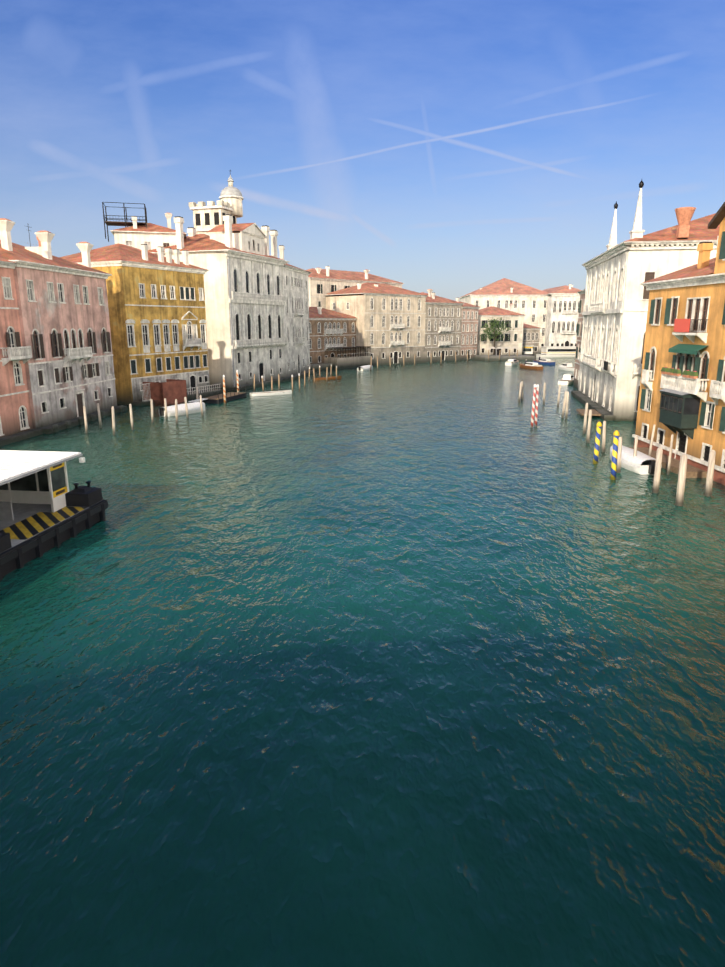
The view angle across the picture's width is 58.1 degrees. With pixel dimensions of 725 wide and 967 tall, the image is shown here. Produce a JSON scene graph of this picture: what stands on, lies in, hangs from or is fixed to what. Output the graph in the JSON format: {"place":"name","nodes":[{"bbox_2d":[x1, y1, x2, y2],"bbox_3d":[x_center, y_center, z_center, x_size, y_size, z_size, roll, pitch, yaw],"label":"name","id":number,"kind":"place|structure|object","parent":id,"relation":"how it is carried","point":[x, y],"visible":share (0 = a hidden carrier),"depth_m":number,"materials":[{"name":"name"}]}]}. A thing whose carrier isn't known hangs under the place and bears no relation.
{"place":"outdoors","nodes":[
{"label":"outdoors","id":0,"kind":"place"},
{"bbox_2d":[0,353,724,966],"bbox_3d":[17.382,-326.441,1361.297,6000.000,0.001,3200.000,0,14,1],"label":"water","id":1,"kind":"structure","parent":0,"point":[406,665],"depth_m":19.93,"materials":[{"name":"teal liquid"}]},
{"bbox_2d":[0,257,42,445],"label":"salmon house","id":2,"kind":"structure","parent":1,"relation":"on","point":[16,425],"depth_m":62.19,"materials":[{"name":"paint"}]},
{"bbox_2d":[0,450,107,580],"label":"floating dock","id":3,"kind":"object","parent":1,"relation":"on","point":[33,483],"depth_m":35.02,"materials":[{"name":"metal"}]},
{"bbox_2d":[0,506,87,539],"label":"pontoon hazard deck","id":4,"kind":"structure","parent":3,"relation":"on","point":[30,526],"depth_m":33.30,"materials":[{"name":"yellow paint"}]},
{"bbox_2d":[0,218,126,433],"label":"pink palazzo","id":5,"kind":"structure","parent":1,"relation":"in","point":[63,309],"depth_m":70.91,"materials":[{"name":"paint"}]},
{"bbox_2d":[83,406,87,432],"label":"mooring pole","id":6,"kind":"object","parent":1,"relation":"in","point":[85,419],"visible":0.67,"depth_m":66.38,"materials":[{"name":"brown wood"}]},
{"bbox_2d":[97,403,101,427],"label":"mooring pole","id":7,"kind":"object","parent":1,"relation":"in","point":[99,417],"visible":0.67,"depth_m":69.52,"materials":[{"name":"brown wood"}]},
{"bbox_2d":[112,406,115,434],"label":"mooring pole","id":8,"kind":"object","parent":1,"relation":"in","point":[113,423],"visible":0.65,"depth_m":65.41,"materials":[{"name":"brown wood"}]},
{"bbox_2d":[129,404,133,429],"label":"mooring pole","id":9,"kind":"object","parent":1,"relation":"in","point":[131,417],"visible":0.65,"depth_m":68.26,"materials":[{"name":"brown wood"}]},
{"bbox_2d":[59,243,222,405],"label":"ochre palazzo","id":10,"kind":"structure","parent":1,"relation":"in","point":[157,313],"depth_m":90.43,"materials":[{"name":"paint"}]},
{"bbox_2d":[102,202,185,249],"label":"white house","id":11,"kind":"structure","parent":1,"relation":"on","point":[135,234],"depth_m":107.62,"materials":[{"name":"paint"}]},
{"bbox_2d":[150,399,153,422],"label":"mooring pole","id":12,"kind":"object","parent":1,"relation":"in","point":[152,416],"visible":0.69,"depth_m":73.17,"materials":[{"name":"brown wood"}]},
{"bbox_2d":[164,398,167,418],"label":"mooring pole","id":13,"kind":"object","parent":1,"relation":"in","point":[166,414],"visible":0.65,"depth_m":75.84,"materials":[{"name":"brown wood"}]},
{"bbox_2d":[175,399,177,423],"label":"mooring pole","id":14,"kind":"object","parent":1,"relation":"in","point":[176,410],"visible":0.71,"depth_m":72.28,"materials":[{"name":"brown wood"}]},
{"bbox_2d":[159,402,204,416],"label":"covered boat","id":15,"kind":"object","parent":1,"relation":"on","point":[194,407],"visible":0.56,"depth_m":79.44,"materials":[{"name":"white fabric"}]},
{"bbox_2d":[184,397,188,417],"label":"mooring pole","id":16,"kind":"object","parent":1,"relation":"in","point":[186,408],"visible":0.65,"depth_m":76.27,"materials":[{"name":"brown wood"}]},
{"bbox_2d":[200,395,203,415],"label":"mooring pole","id":17,"kind":"object","parent":1,"relation":"in","point":[201,406],"visible":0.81,"depth_m":78.20,"materials":[{"name":"brown wood"}]},
{"bbox_2d":[189,174,242,235],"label":"belvedere tower","id":18,"kind":"structure","parent":1,"relation":"on","point":[209,216],"depth_m":119.76,"materials":[{"name":"beige paint"}]},
{"bbox_2d":[188,387,246,403],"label":"mooring raft","id":19,"kind":"object","parent":1,"relation":"on","point":[219,398],"visible":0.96,"depth_m":92.69,"materials":[{"name":"wood"}]},
{"bbox_2d":[148,214,290,390],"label":"building","id":20,"kind":"structure","parent":1,"relation":"on","point":[245,304],"depth_m":108.79,"materials":[{"name":"stone"}]},
{"bbox_2d":[223,375,225,403],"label":"mooring pole","id":21,"kind":"object","parent":1,"relation":"in","point":[224,392],"visible":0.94,"depth_m":89.65,"materials":[{"name":"wood"}]},
{"bbox_2d":[236,370,238,391],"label":"mooring pole","id":22,"kind":"object","parent":1,"relation":"in","point":[237,379],"visible":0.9,"depth_m":99.05,"materials":[{"name":"wood"}]},
{"bbox_2d":[250,390,291,395],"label":"boat","id":23,"kind":"object","parent":1,"relation":"on","point":[271,393],"visible":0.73,"depth_m":100.93,"materials":[{"name":"white plastic"}]},
{"bbox_2d":[278,374,279,390],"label":"mooring pole","id":24,"kind":"object","parent":1,"relation":"in","point":[279,382],"visible":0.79,"depth_m":107.00,"materials":[{"name":"brown wood"}]},
{"bbox_2d":[279,245,314,379],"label":"building","id":25,"kind":"structure","parent":1,"relation":"in","point":[296,292],"depth_m":131.38,"materials":[{"name":"stone"}]},
{"bbox_2d":[313,376,341,379],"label":"boat","id":26,"kind":"object","parent":1,"relation":"on","point":[328,378],"visible":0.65,"depth_m":127.87,"materials":[{"name":"brown wood"}]},
{"bbox_2d":[309,306,371,369],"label":"building","id":27,"kind":"structure","parent":1,"relation":"in","point":[332,335],"depth_m":157.83,"materials":[{"name":"brick"}]},
{"bbox_2d":[306,266,403,308],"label":"tall cream house","id":28,"kind":"structure","parent":1,"relation":"on","point":[322,282],"depth_m":174.16,"materials":[{"name":"paint"}]},
{"bbox_2d":[357,365,372,370],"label":"boat","id":29,"kind":"object","parent":1,"relation":"on","point":[364,368],"visible":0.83,"depth_m":150.95,"materials":[{"name":"white plastic"}]},
{"bbox_2d":[325,283,428,365],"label":"building","id":30,"kind":"structure","parent":1,"relation":"on","point":[390,321],"depth_m":169.01,"materials":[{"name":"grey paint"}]},
{"bbox_2d":[421,289,464,362],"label":"building","id":31,"kind":"structure","parent":1,"relation":"on","point":[443,322],"depth_m":182.88,"materials":[{"name":"paint"}]},
{"bbox_2d":[456,298,479,359],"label":"building","id":32,"kind":"structure","parent":1,"relation":"on","point":[469,328],"depth_m":191.90,"materials":[{"name":"paint"}]},
{"bbox_2d":[477,304,525,354],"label":"cream house","id":33,"kind":"structure","parent":1,"relation":"on","point":[515,323],"depth_m":200.32,"materials":[{"name":"paint"}]},
{"bbox_2d":[475,346,535,360],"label":"quay","id":34,"kind":"structure","parent":1,"relation":"in","point":[502,357],"depth_m":190.75,"materials":[{"name":"stone"}]},
{"bbox_2d":[480,318,513,354],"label":"tree","id":35,"kind":"object","parent":34,"relation":"on","point":[487,329],"visible":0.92,"depth_m":194.89,"materials":[{"name":"green plant"}]},
{"bbox_2d":[505,357,518,365],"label":"boat","id":36,"kind":"object","parent":1,"relation":"on","point":[511,362],"visible":0.88,"depth_m":169.54,"materials":[{"name":"white plastic"}]},
{"bbox_2d":[518,382,521,400],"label":"mooring pole","id":37,"kind":"object","parent":1,"relation":"in","point":[520,388],"visible":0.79,"depth_m":92.63,"materials":[{"name":"brown wood"}]},
{"bbox_2d":[521,381,522,399],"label":"mooring pole","id":38,"kind":"object","parent":1,"relation":"in","point":[522,391],"visible":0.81,"depth_m":94.22,"materials":[{"name":"brown wood"}]},
{"bbox_2d":[522,346,533,355],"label":"water bus stop","id":39,"kind":"object","parent":1,"relation":"in","point":[528,350],"visible":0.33,"depth_m":209.69,"materials":[{"name":"metal"}]},
{"bbox_2d":[519,359,542,369],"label":"water taxi","id":40,"kind":"object","parent":1,"relation":"on","point":[531,365],"visible":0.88,"depth_m":156.19,"materials":[{"name":"brown wood"}]},
{"bbox_2d":[522,324,541,355],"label":"house","id":41,"kind":"structure","parent":1,"relation":"on","point":[531,333],"depth_m":209.88,"materials":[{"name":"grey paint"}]},
{"bbox_2d":[530,384,536,427],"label":"mooring pole","id":42,"kind":"object","parent":1,"relation":"in","point":[533,408],"visible":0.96,"depth_m":69.08,"materials":[{"name":"wood"}]},
{"bbox_2d":[534,384,538,426],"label":"mooring pole","id":43,"kind":"object","parent":1,"relation":"in","point":[536,406],"visible":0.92,"depth_m":69.89,"materials":[{"name":"wood"}]},
{"bbox_2d":[533,356,555,364],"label":"boat","id":44,"kind":"object","parent":1,"relation":"on","point":[543,361],"visible":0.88,"depth_m":172.30,"materials":[{"name":"blue"}]},
{"bbox_2d":[543,383,545,403],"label":"mooring pole","id":45,"kind":"object","parent":1,"relation":"in","point":[544,388],"visible":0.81,"depth_m":89.81,"materials":[{"name":"brown wood"}]},
{"bbox_2d":[536,346,575,357],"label":"vaporetto","id":46,"kind":"object","parent":1,"relation":"on","point":[558,351],"visible":0.5,"depth_m":204.45,"materials":[{"name":"metal"}]},
{"bbox_2d":[557,384,560,405],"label":"mooring pole","id":47,"kind":"object","parent":1,"relation":"on","point":[558,399],"visible":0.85,"depth_m":87.20,"materials":[{"name":"brown wood"}]},
{"bbox_2d":[561,391,566,417],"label":"mooring pole","id":48,"kind":"object","parent":1,"relation":"in","point":[564,404],"visible":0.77,"depth_m":76.61,"materials":[{"name":"brown wood"}]},
{"bbox_2d":[558,374,573,384],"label":"boat","id":49,"kind":"object","parent":1,"relation":"on","point":[567,379],"visible":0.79,"depth_m":118.65,"materials":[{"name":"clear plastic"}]},
{"bbox_2d":[558,363,574,370],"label":"boat","id":50,"kind":"object","parent":1,"relation":"on","point":[566,366],"visible":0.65,"depth_m":151.54,"materials":[{"name":"white plastic"}]},
{"bbox_2d":[565,392,568,417],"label":"mooring pole","id":51,"kind":"object","parent":1,"relation":"in","point":[567,403],"visible":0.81,"depth_m":76.14,"materials":[{"name":"brown wood"}]},
{"bbox_2d":[573,289,584,388],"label":"building","id":52,"kind":"structure","parent":1,"relation":"on","point":[579,337],"depth_m":111.25,"materials":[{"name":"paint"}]},
{"bbox_2d":[583,403,587,433],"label":"mooring pole","id":53,"kind":"object","parent":1,"relation":"in","point":[585,419],"visible":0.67,"depth_m":65.77,"materials":[{"name":"brown wood"}]},
{"bbox_2d":[586,410,591,442],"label":"mooring pole","id":54,"kind":"object","parent":1,"relation":"in","point":[589,427],"visible":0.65,"depth_m":60.69,"materials":[{"name":"brown wood"}]},
{"bbox_2d":[593,422,601,463],"bbox_3d":[18.659,-2.765,51.988,0.474,4.380,0.418,0,14,1],"label":"mooring pole","id":55,"kind":"object","parent":1,"relation":"in","point":[597,444],"depth_m":51.76,"materials":[{"name":"yellow"}]},
{"bbox_2d":[601,421,605,451],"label":"mooring pole","id":56,"kind":"object","parent":1,"relation":"in","point":[603,436],"visible":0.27,"depth_m":56.56,"materials":[{"name":"brown wood"}]},
{"bbox_2d":[610,430,618,479],"bbox_3d":[18.019,-1.555,46.698,0.498,4.580,0.418,0,14,1],"label":"mooring pole","id":57,"kind":"object","parent":1,"relation":"in","point":[614,455],"depth_m":46.47,"materials":[{"name":"yellow"}]},
{"bbox_2d":[616,437,621,472],"bbox_3d":[19.250,-1.665,48.906,0.434,3.730,0.314,8,16,30],"label":"mooring pole","id":58,"kind":"object","parent":1,"relation":"in","point":[618,470],"depth_m":48.72,"materials":[{"name":"brown wood"}]},
{"bbox_2d":[633,436,637,456],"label":"mooring pole","id":59,"kind":"object","parent":1,"relation":"in","point":[635,446],"depth_m":49.43,"materials":[{"name":"brown wood"}]},
{"bbox_2d":[610,445,661,474],"bbox_3d":[21.125,-1.827,51.252,2.200,1.615,6.550,-1,14,-5],"label":"covered boat","id":60,"kind":"object","parent":1,"relation":"on","point":[641,463],"depth_m":49.35,"materials":[{"name":"white fabric"}]},
{"bbox_2d":[571,180,719,420],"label":"building","id":61,"kind":"structure","parent":1,"relation":"in","point":[614,314],"depth_m":73.59,"materials":[{"name":"stone"}]},
{"bbox_2d":[648,424,654,455],"bbox_3d":[23.311,-2.797,52.845,0.394,4.030,0.210,8,16,30],"label":"mooring pole","id":62,"kind":"object","parent":1,"relation":"in","point":[651,442],"depth_m":52.60,"materials":[{"name":"brown wood"}]},
{"bbox_2d":[652,447,662,492],"bbox_3d":[19.461,-0.384,43.119,0.433,4.030,0.574,0,14,1],"label":"mooring pole","id":63,"kind":"object","parent":1,"relation":"in","point":[657,474],"depth_m":42.92,"materials":[{"name":"brown wood"}]},
{"bbox_2d":[667,434,673,474],"bbox_3d":[22.707,-1.654,48.237,0.209,4.030,0.280,12,18,39],"label":"mooring pole","id":64,"kind":"object","parent":1,"relation":"in","point":[670,455],"depth_m":48.09,"materials":[{"name":"brown wood"}]},
{"bbox_2d":[629,202,724,484],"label":"orange house","id":65,"kind":"structure","parent":1,"relation":"on","point":[682,392],"depth_m":49.19,"materials":[{"name":"paint"}]},
{"bbox_2d":[675,454,687,505],"bbox_3d":[19.581,0.264,40.094,0.549,4.230,0.534,0,14,1],"label":"mooring pole","id":66,"kind":"object","parent":1,"relation":"in","point":[681,481],"depth_m":39.80,"materials":[{"name":"brown wood"}]},
{"bbox_2d":[704,450,715,496],"bbox_3d":[22.521,-0.184,42.315,0.419,4.030,0.564,0,14,1],"label":"mooring pole","id":67,"kind":"object","parent":1,"relation":"in","point":[709,478],"depth_m":42.13,"materials":[{"name":"brown wood"}]},
{"bbox_2d":[0,0,724,300],"label":"sky","id":68,"kind":"structure","parent":0,"point":[454,149],"materials":[{"name":"blue"}]},
{"bbox_2d":[459,278,550,352],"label":"building","id":69,"kind":"structure","parent":0,"point":[529,302],"depth_m":230.26,"materials":[{"name":"white paint"}]},
{"bbox_2d":[542,284,581,345],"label":"building","id":70,"kind":"structure","parent":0,"point":[562,315],"depth_m":225.41,"materials":[{"name":"beige paint"}]}
]}

